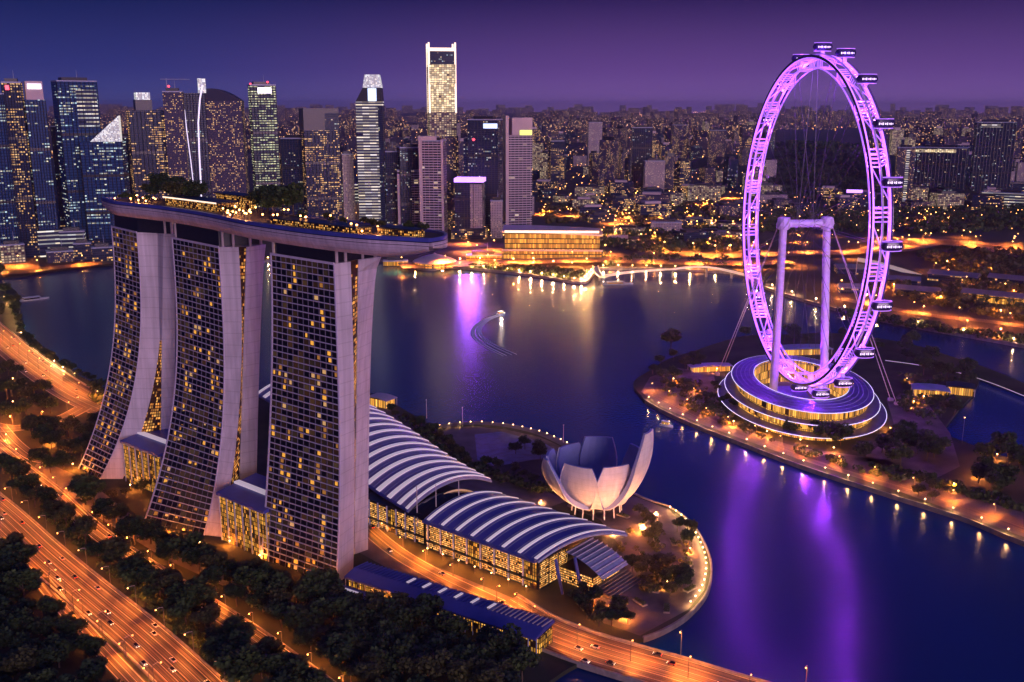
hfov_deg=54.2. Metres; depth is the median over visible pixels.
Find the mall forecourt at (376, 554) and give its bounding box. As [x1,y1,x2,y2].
[360,539,511,599]
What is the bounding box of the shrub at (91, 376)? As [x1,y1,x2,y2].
[86,374,96,379]
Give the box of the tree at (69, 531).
[66,526,91,543]
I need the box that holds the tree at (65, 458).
[53,449,75,469]
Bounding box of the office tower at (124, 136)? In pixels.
[122,129,132,194]
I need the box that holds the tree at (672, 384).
[667,381,676,390]
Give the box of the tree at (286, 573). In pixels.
[278,569,292,577]
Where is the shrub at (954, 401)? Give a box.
[948,398,959,403]
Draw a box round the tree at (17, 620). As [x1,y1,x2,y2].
[2,606,39,634]
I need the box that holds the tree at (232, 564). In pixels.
[223,558,238,571]
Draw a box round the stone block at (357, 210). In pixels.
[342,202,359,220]
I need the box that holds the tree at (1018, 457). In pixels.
[1006,452,1023,465]
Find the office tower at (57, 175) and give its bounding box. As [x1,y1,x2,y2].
[50,119,64,228]
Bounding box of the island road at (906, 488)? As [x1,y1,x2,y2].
[643,391,1023,532]
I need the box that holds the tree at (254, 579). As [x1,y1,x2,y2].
[232,565,273,593]
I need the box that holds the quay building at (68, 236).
[59,224,85,251]
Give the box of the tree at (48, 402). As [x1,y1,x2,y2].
[37,396,58,412]
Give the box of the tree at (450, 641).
[423,630,458,651]
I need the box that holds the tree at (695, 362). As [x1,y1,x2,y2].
[689,360,700,364]
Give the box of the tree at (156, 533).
[149,526,168,541]
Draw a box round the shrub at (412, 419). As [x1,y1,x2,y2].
[409,416,419,423]
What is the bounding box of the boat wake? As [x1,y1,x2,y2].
[470,315,512,355]
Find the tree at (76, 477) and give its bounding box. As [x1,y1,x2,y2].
[66,473,90,504]
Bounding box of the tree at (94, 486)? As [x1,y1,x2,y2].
[71,475,106,504]
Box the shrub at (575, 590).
[567,586,584,597]
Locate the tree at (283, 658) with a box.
[263,651,307,672]
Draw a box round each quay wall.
[380,260,1023,347]
[633,492,712,642]
[645,400,1023,546]
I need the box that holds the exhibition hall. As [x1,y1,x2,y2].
[502,225,602,258]
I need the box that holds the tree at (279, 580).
[257,571,293,596]
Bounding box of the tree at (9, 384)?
[0,379,18,398]
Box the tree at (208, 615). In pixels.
[188,604,219,636]
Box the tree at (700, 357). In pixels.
[693,352,706,362]
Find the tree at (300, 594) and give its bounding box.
[292,581,327,602]
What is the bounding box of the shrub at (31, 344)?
[29,341,37,349]
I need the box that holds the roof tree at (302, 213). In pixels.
[296,210,307,217]
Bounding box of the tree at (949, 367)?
[940,362,959,379]
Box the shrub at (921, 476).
[915,472,927,482]
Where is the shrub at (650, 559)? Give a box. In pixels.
[639,553,655,565]
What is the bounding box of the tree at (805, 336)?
[801,333,812,343]
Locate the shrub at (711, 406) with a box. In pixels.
[705,403,716,410]
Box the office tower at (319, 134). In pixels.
[298,108,342,218]
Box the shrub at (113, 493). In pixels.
[105,489,116,498]
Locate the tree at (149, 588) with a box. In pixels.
[141,571,166,597]
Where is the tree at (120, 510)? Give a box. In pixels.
[101,502,129,522]
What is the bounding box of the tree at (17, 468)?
[8,462,30,475]
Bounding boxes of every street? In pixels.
[0,427,41,462]
[368,523,505,601]
[851,239,1023,253]
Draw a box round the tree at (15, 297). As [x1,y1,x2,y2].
[7,294,21,300]
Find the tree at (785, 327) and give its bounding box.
[782,323,796,330]
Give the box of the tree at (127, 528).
[113,515,146,544]
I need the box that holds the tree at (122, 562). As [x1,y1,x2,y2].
[115,550,148,570]
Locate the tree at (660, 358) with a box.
[654,355,664,364]
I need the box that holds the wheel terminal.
[717,355,886,440]
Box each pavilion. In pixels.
[162,195,239,211]
[213,191,255,209]
[268,216,372,233]
[370,393,397,408]
[376,225,425,236]
[413,253,455,268]
[554,537,640,598]
[687,362,732,371]
[780,344,832,354]
[911,383,950,396]
[946,381,975,396]
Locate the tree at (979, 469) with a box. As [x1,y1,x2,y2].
[970,461,988,482]
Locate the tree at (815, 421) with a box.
[808,419,822,435]
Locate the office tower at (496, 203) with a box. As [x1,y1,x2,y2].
[490,193,502,237]
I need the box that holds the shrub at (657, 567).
[649,562,663,572]
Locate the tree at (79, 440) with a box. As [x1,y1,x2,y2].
[75,436,89,443]
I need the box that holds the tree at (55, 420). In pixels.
[44,416,61,430]
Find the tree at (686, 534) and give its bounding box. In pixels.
[680,529,694,546]
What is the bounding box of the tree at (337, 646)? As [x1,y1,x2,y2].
[320,630,357,675]
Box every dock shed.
[834,263,879,274]
[837,283,866,292]
[887,275,920,285]
[893,284,941,295]
[927,269,981,283]
[960,288,1023,304]
[987,273,1023,285]
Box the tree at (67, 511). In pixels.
[51,502,76,526]
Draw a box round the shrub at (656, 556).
[653,552,664,560]
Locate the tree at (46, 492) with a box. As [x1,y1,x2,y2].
[36,485,58,503]
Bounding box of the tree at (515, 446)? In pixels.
[507,441,522,453]
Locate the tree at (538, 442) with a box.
[531,439,545,446]
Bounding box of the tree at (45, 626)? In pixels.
[31,616,58,636]
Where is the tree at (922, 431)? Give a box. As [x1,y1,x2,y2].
[919,429,937,436]
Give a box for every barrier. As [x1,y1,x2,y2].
[0,322,98,391]
[0,440,335,681]
[0,492,226,681]
[29,566,155,681]
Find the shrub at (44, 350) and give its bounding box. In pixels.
[40,347,51,353]
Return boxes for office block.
[341,177,358,202]
[982,184,1023,207]
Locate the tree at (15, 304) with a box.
[8,300,21,308]
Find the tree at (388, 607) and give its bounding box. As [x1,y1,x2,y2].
[377,596,413,620]
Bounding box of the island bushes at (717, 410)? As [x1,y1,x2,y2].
[659,377,774,441]
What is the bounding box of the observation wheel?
[715,42,903,404]
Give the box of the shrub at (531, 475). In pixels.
[526,472,539,479]
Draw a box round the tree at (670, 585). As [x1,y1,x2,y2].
[662,580,677,591]
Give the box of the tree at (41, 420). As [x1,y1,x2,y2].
[24,413,44,429]
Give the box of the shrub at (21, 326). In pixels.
[17,323,25,328]
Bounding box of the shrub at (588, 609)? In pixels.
[580,602,593,617]
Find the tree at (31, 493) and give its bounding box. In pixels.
[21,485,43,507]
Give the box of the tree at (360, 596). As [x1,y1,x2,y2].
[344,591,364,600]
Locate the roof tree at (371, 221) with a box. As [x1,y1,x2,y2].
[365,218,375,225]
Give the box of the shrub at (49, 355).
[45,351,55,358]
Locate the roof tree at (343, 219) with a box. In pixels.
[338,217,347,221]
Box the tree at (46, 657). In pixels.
[34,644,64,670]
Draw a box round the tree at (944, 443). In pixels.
[922,432,952,457]
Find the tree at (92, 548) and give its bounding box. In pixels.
[83,540,104,559]
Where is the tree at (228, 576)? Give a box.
[223,568,236,581]
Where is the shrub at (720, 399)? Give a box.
[716,396,724,401]
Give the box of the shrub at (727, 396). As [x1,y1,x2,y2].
[724,393,731,398]
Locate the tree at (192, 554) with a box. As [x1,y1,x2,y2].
[181,542,215,574]
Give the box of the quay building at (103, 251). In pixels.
[91,238,112,261]
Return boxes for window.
[370,502,377,525]
[379,505,386,528]
[388,508,395,532]
[397,512,404,535]
[406,515,413,539]
[416,519,423,542]
[429,526,439,550]
[442,530,452,555]
[455,535,465,560]
[468,540,478,565]
[482,545,492,571]
[496,550,506,576]
[510,555,521,582]
[525,560,536,587]
[540,558,548,587]
[549,553,557,582]
[559,548,566,570]
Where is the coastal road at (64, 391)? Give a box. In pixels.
[0,323,100,413]
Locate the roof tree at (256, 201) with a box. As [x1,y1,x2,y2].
[252,192,267,213]
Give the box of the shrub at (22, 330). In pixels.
[16,328,24,332]
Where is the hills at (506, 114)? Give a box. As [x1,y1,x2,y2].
[48,112,1023,118]
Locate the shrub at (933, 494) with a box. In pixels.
[927,490,940,500]
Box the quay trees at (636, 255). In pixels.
[602,251,737,266]
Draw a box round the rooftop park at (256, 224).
[102,196,447,255]
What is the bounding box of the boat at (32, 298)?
[20,295,48,301]
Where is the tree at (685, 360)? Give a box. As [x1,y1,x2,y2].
[678,355,691,371]
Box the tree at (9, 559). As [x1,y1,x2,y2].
[0,550,28,571]
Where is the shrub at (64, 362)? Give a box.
[59,359,70,365]
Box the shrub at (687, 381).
[683,378,694,384]
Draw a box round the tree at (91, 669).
[75,656,108,681]
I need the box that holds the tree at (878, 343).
[868,337,884,349]
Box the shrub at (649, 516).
[643,512,657,525]
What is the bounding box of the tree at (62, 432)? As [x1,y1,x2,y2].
[53,429,66,437]
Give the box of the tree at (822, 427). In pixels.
[811,421,835,443]
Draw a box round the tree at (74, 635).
[56,630,78,654]
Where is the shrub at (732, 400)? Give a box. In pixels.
[728,397,738,404]
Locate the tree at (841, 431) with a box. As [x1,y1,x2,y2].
[829,422,852,446]
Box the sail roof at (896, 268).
[856,258,921,274]
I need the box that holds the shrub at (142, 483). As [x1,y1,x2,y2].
[134,479,148,489]
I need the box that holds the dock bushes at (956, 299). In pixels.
[854,272,1023,321]
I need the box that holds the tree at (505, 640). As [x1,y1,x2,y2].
[486,623,525,656]
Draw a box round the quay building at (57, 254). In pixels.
[45,243,73,262]
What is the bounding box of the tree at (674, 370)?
[668,365,682,375]
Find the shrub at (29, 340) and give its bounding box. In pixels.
[25,338,36,342]
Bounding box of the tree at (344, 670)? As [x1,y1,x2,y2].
[340,656,358,681]
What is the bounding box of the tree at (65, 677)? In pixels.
[51,673,82,681]
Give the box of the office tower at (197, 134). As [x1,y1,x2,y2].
[184,78,211,197]
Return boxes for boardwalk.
[440,422,569,445]
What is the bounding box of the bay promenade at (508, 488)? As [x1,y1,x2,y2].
[375,406,564,507]
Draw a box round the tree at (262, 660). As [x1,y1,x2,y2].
[251,653,283,678]
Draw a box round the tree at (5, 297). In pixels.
[0,293,12,304]
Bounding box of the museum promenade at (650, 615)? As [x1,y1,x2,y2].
[567,495,707,634]
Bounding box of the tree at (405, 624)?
[376,607,414,632]
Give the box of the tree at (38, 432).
[30,426,50,445]
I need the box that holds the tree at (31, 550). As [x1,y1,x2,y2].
[0,542,37,565]
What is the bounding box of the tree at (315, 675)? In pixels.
[302,667,333,681]
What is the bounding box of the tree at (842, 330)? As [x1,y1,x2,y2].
[838,327,847,337]
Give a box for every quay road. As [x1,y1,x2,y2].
[0,258,45,272]
[1,260,113,273]
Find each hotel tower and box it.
[78,214,174,478]
[144,223,265,536]
[261,242,380,579]
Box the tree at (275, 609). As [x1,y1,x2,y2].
[263,598,296,628]
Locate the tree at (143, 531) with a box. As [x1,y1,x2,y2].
[135,518,162,543]
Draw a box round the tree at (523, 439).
[518,435,531,443]
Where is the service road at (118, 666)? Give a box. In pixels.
[38,576,145,681]
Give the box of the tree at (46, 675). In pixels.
[19,667,58,681]
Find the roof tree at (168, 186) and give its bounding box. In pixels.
[161,181,182,194]
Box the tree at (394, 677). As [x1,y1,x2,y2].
[374,671,404,681]
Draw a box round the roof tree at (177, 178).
[163,176,185,181]
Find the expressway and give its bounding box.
[398,257,794,267]
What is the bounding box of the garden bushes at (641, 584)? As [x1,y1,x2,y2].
[616,526,692,592]
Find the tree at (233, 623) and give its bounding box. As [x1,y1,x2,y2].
[222,613,256,641]
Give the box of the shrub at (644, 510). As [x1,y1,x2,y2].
[640,507,650,518]
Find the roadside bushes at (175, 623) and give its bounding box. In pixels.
[39,504,213,660]
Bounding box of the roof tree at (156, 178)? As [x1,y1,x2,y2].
[147,172,168,199]
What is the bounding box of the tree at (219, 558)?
[198,550,228,567]
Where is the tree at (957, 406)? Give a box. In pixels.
[949,402,963,415]
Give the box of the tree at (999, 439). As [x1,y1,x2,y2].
[990,431,1016,445]
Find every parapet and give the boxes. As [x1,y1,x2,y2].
[517,594,769,681]
[542,648,646,681]
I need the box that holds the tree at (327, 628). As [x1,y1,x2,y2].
[317,617,345,638]
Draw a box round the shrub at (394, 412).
[392,410,398,417]
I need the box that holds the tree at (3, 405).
[0,400,10,415]
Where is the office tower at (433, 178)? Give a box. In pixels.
[418,136,447,232]
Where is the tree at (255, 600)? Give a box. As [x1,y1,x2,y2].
[243,587,268,612]
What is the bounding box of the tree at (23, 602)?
[9,597,36,610]
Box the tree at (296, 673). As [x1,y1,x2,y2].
[275,655,313,681]
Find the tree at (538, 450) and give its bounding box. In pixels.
[531,445,546,459]
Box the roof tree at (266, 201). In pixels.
[258,191,282,216]
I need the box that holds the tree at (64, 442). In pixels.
[56,438,75,453]
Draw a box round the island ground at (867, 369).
[634,333,1023,540]
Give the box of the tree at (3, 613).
[0,610,8,625]
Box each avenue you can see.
[0,442,311,667]
[726,241,1021,258]
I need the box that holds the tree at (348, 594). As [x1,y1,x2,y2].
[327,591,364,607]
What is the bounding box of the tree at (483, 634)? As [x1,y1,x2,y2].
[474,624,501,643]
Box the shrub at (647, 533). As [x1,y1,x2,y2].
[642,529,654,540]
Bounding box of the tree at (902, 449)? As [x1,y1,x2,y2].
[885,442,913,465]
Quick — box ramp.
[0,407,90,431]
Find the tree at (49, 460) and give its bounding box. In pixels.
[40,454,59,472]
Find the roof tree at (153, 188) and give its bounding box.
[144,183,159,195]
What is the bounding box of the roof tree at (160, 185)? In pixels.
[158,180,175,195]
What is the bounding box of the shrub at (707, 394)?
[702,391,713,398]
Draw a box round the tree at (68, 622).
[55,611,88,633]
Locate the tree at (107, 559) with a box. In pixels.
[103,552,115,564]
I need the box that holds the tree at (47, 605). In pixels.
[36,595,66,617]
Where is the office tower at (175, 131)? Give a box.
[160,78,189,233]
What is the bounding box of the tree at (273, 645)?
[254,636,285,654]
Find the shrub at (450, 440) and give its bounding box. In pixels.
[446,438,455,443]
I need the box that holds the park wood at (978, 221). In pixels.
[750,203,1023,233]
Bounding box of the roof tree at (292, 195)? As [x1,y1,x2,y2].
[273,182,305,215]
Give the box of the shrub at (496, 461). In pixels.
[491,456,503,467]
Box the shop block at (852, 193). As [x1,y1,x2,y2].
[846,190,862,207]
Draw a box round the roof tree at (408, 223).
[403,220,413,226]
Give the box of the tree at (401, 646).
[386,634,418,673]
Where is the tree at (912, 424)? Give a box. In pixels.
[899,419,917,430]
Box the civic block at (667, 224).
[650,218,681,233]
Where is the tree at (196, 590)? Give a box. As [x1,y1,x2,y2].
[175,574,218,606]
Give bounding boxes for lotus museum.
[541,429,653,519]
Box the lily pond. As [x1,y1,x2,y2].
[475,432,557,464]
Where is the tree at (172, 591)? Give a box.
[161,583,183,609]
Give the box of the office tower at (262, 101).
[247,78,281,209]
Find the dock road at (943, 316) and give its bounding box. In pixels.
[837,298,1023,327]
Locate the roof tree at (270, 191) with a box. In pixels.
[267,190,281,215]
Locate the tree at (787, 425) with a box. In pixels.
[782,418,801,436]
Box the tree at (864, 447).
[852,440,875,457]
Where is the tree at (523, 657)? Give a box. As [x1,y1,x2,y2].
[504,644,539,681]
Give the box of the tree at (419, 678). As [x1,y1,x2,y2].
[405,673,429,681]
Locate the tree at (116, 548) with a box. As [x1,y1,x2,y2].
[102,536,133,560]
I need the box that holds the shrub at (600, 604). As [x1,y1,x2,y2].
[594,600,605,609]
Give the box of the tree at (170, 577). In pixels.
[154,568,183,587]
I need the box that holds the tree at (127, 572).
[117,555,148,584]
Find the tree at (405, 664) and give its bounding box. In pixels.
[396,652,425,676]
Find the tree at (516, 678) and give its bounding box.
[503,674,523,681]
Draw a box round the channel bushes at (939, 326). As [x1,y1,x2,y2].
[836,306,1023,343]
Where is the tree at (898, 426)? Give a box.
[887,422,904,436]
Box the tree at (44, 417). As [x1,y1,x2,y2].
[38,415,48,422]
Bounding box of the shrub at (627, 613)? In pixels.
[620,607,635,623]
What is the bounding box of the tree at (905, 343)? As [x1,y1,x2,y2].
[896,338,913,348]
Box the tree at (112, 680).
[107,678,124,681]
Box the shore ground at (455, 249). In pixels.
[0,119,1023,343]
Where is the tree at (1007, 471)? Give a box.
[984,461,1019,484]
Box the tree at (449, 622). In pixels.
[433,609,471,639]
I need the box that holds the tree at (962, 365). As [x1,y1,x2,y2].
[956,360,975,370]
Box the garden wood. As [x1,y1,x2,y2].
[600,222,747,252]
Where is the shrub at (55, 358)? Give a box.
[51,355,59,361]
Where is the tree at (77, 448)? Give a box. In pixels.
[70,441,88,460]
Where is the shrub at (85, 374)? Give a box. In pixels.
[81,372,89,378]
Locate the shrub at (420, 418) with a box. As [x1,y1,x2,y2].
[416,415,425,423]
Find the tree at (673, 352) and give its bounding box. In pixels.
[669,349,677,360]
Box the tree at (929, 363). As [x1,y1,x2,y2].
[914,356,938,374]
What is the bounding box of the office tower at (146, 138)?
[126,92,169,196]
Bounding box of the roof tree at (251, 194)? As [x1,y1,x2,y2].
[248,190,260,212]
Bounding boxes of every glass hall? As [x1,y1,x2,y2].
[120,429,167,491]
[216,473,269,561]
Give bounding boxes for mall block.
[368,490,440,544]
[426,525,585,589]
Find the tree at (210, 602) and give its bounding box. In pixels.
[199,599,220,625]
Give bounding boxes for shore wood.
[916,245,1023,276]
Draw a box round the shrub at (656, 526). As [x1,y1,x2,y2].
[648,520,662,532]
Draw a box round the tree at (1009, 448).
[995,441,1022,463]
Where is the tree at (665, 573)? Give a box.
[659,567,671,581]
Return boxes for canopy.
[343,585,435,621]
[406,480,472,525]
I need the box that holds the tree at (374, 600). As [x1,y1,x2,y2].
[361,590,388,611]
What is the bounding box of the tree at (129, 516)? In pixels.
[119,513,144,537]
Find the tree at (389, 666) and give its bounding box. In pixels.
[367,645,400,677]
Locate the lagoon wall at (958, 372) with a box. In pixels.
[885,360,1023,395]
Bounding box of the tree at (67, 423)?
[60,418,75,437]
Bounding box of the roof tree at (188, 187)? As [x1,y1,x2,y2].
[182,180,207,194]
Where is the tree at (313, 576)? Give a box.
[294,567,339,593]
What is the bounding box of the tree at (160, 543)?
[156,531,183,559]
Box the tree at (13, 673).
[0,648,19,679]
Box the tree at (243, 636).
[224,628,254,648]
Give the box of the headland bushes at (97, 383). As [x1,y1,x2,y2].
[86,378,106,402]
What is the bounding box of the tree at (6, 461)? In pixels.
[0,455,25,479]
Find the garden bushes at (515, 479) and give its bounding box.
[398,415,552,492]
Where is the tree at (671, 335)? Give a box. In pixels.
[660,328,682,349]
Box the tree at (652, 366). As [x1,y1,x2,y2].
[648,364,657,373]
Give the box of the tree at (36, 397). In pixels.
[29,391,48,403]
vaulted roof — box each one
[259,384,491,512]
[422,491,628,563]
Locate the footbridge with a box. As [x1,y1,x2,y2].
[592,265,749,280]
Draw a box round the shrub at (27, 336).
[25,334,34,338]
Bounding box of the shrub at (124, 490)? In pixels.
[120,486,131,497]
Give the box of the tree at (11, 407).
[6,402,18,418]
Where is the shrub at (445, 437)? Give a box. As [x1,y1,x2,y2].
[442,434,452,440]
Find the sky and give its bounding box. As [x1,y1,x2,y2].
[0,0,1023,116]
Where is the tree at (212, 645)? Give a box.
[200,634,227,659]
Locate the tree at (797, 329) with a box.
[787,325,801,340]
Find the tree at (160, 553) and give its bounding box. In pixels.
[155,546,171,565]
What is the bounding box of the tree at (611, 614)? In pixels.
[601,606,623,625]
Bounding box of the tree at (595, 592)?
[585,585,603,605]
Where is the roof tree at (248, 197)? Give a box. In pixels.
[245,192,258,211]
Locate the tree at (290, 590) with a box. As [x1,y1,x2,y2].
[287,583,297,602]
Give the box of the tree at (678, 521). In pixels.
[671,516,683,531]
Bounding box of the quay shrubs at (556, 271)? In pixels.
[468,262,588,278]
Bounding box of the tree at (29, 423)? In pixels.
[20,417,39,438]
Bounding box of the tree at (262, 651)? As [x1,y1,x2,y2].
[250,648,268,678]
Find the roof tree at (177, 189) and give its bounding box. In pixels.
[169,182,186,195]
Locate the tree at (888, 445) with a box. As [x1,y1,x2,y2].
[883,437,901,459]
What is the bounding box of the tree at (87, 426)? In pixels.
[74,421,94,432]
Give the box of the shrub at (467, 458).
[463,455,472,461]
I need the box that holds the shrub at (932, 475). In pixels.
[925,472,937,479]
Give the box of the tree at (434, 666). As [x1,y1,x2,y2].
[413,648,452,680]
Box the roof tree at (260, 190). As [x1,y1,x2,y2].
[251,187,271,212]
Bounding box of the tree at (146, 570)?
[135,561,161,582]
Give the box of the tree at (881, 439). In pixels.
[874,432,893,452]
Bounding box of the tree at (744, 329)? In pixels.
[739,326,751,337]
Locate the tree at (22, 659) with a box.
[0,643,38,675]
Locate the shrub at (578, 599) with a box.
[572,592,591,605]
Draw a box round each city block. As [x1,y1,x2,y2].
[532,172,539,180]
[532,179,556,191]
[532,196,533,214]
[538,188,555,198]
[553,194,570,201]
[573,154,586,165]
[573,197,596,207]
[575,184,603,195]
[576,204,610,215]
[581,193,599,203]
[583,165,588,174]
[604,195,636,211]
[610,180,633,194]
[633,200,670,218]
[635,191,670,203]
[641,186,662,192]
[663,191,685,199]
[663,192,682,205]
[677,184,694,196]
[687,183,720,200]
[692,168,698,174]
[710,202,746,215]
[712,184,724,193]
[716,169,722,181]
[726,200,761,208]
[749,183,781,196]
[759,192,787,202]
[766,198,791,207]
[784,202,806,211]
[816,186,840,200]
[828,194,857,210]
[837,189,853,194]
[860,192,874,207]
[891,184,928,201]
[898,199,931,209]
[929,187,964,195]
[929,190,964,209]
[964,198,971,206]
[971,193,1003,209]
[983,187,1000,191]
[1008,187,1023,191]
[1010,181,1023,189]
[1011,169,1014,180]
[1012,158,1020,165]
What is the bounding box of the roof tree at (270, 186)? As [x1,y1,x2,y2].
[258,184,275,211]
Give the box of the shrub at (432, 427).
[426,422,439,435]
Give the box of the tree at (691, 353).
[688,350,700,356]
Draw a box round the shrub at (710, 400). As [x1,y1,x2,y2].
[705,397,715,403]
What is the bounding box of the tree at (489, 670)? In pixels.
[469,658,504,681]
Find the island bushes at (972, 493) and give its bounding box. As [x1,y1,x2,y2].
[793,445,1023,510]
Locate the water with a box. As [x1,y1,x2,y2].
[0,262,1023,681]
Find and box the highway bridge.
[504,596,758,681]
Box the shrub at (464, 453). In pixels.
[461,451,469,456]
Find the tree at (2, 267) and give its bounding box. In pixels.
[0,264,5,277]
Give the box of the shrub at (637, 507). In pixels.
[632,503,643,511]
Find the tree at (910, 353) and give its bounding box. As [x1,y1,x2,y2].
[901,348,915,361]
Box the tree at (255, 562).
[238,556,264,568]
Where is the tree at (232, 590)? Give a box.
[223,581,248,606]
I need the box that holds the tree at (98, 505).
[90,498,114,522]
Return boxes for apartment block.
[341,151,355,220]
[643,153,664,190]
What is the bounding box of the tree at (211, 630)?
[204,624,225,636]
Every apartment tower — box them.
[205,88,248,197]
[388,124,394,136]
[388,142,398,150]
[402,129,410,137]
[411,123,418,129]
[457,121,460,140]
[458,138,463,176]
[532,127,539,159]
[532,141,542,169]
[540,151,547,178]
[547,132,562,178]
[558,131,565,147]
[564,156,565,177]
[565,154,569,169]
[566,132,576,142]
[579,134,586,141]
[588,151,598,182]
[599,136,619,191]
[613,126,627,151]
[619,150,630,179]
[624,154,630,180]
[652,131,658,157]
[655,127,660,132]
[660,142,672,159]
[662,153,678,188]
[673,158,690,190]
[689,145,701,161]
[698,166,715,183]
[702,120,708,129]
[722,156,737,189]
[725,139,733,153]
[731,132,738,142]
[738,135,751,158]
[739,148,755,165]
[742,171,758,191]
[748,120,755,124]
[754,119,762,141]
[754,165,766,182]
[761,129,774,158]
[764,157,776,182]
[889,127,903,154]
[904,134,915,146]
[922,139,930,145]
[933,126,942,135]
[959,143,972,150]
[961,127,970,135]
[967,151,971,171]
[1013,140,1021,157]
[1014,160,1023,181]
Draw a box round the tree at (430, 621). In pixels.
[423,615,446,633]
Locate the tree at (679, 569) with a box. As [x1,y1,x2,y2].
[668,562,694,577]
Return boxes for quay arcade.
[383,256,407,265]
[466,243,501,260]
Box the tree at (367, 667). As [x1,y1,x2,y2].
[349,652,386,681]
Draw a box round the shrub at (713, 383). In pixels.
[710,380,719,388]
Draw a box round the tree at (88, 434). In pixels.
[81,431,91,438]
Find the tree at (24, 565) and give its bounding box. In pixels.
[1,563,27,590]
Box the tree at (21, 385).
[13,384,25,390]
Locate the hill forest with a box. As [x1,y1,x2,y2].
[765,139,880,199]
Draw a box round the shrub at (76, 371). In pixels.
[72,368,81,376]
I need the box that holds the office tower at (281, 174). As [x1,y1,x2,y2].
[280,155,283,210]
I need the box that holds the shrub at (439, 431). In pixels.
[435,429,443,434]
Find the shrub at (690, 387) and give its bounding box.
[685,385,695,390]
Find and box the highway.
[0,494,222,681]
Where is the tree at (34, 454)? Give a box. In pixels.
[27,446,50,465]
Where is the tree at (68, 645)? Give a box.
[41,633,79,667]
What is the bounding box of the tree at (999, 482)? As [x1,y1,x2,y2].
[985,472,1009,490]
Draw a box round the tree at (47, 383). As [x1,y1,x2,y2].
[34,379,52,393]
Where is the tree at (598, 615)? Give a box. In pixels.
[590,607,606,626]
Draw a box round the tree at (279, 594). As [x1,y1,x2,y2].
[267,587,292,620]
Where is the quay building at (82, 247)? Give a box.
[73,234,91,260]
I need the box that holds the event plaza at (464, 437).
[443,426,560,465]
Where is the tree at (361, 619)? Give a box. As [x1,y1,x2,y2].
[335,605,373,631]
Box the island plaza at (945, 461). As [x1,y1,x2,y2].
[860,394,959,477]
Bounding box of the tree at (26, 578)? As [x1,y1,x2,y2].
[3,568,43,596]
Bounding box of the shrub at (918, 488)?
[911,484,925,494]
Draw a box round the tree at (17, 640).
[8,630,41,653]
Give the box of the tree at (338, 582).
[317,577,345,591]
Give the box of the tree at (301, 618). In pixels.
[282,604,327,630]
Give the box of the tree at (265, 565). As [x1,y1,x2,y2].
[253,561,277,573]
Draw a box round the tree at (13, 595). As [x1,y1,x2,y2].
[0,583,21,604]
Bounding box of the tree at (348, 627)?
[330,618,362,638]
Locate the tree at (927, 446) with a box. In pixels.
[916,439,942,460]
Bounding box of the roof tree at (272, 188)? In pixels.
[271,186,288,213]
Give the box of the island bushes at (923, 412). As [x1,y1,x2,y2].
[895,371,961,424]
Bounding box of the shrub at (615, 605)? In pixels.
[608,601,625,610]
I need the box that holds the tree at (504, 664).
[486,658,513,671]
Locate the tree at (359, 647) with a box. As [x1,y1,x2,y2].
[350,638,371,660]
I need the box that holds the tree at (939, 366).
[934,361,944,374]
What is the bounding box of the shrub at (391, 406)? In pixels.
[386,403,396,409]
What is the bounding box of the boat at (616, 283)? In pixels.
[602,281,632,284]
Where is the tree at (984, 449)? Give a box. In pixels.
[973,442,996,456]
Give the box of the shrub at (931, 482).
[925,478,935,487]
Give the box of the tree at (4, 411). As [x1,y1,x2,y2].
[0,405,12,416]
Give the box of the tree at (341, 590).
[322,584,346,616]
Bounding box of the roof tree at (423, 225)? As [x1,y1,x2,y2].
[417,222,429,229]
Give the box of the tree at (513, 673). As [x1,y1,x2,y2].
[502,670,521,681]
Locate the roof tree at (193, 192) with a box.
[186,187,201,195]
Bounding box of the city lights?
[356,112,1023,236]
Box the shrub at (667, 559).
[656,552,676,566]
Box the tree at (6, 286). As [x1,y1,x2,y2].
[0,282,11,293]
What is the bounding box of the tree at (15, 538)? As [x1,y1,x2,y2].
[0,531,24,550]
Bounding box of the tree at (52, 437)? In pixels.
[38,431,60,449]
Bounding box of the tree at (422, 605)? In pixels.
[409,593,443,624]
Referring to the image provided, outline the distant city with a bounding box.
[47,103,1023,157]
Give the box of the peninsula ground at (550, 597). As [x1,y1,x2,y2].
[0,283,709,681]
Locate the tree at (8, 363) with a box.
[0,359,14,374]
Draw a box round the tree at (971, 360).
[961,357,978,365]
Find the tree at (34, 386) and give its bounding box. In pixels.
[26,382,39,392]
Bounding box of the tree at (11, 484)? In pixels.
[5,479,18,493]
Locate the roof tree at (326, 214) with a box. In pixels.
[322,212,331,218]
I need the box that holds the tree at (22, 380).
[16,377,28,384]
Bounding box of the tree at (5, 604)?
[0,594,10,610]
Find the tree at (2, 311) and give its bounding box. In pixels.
[0,307,4,320]
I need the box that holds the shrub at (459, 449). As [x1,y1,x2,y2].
[454,446,464,452]
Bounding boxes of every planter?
[616,512,629,518]
[633,597,646,606]
[638,519,647,525]
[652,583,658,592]
[653,536,660,543]
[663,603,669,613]
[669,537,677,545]
[683,584,696,592]
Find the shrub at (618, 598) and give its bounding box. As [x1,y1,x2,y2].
[611,594,628,604]
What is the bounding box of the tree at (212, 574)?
[199,565,226,590]
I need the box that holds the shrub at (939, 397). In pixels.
[933,394,944,402]
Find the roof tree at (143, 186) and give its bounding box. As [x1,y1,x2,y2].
[140,183,156,200]
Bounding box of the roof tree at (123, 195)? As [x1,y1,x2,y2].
[120,191,128,200]
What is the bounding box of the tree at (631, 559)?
[623,553,639,571]
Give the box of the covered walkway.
[344,561,554,653]
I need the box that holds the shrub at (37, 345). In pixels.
[33,343,42,348]
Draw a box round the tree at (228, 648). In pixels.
[215,640,237,663]
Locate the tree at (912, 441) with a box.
[902,432,924,453]
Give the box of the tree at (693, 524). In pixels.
[683,519,698,530]
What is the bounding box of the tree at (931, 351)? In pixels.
[921,345,940,357]

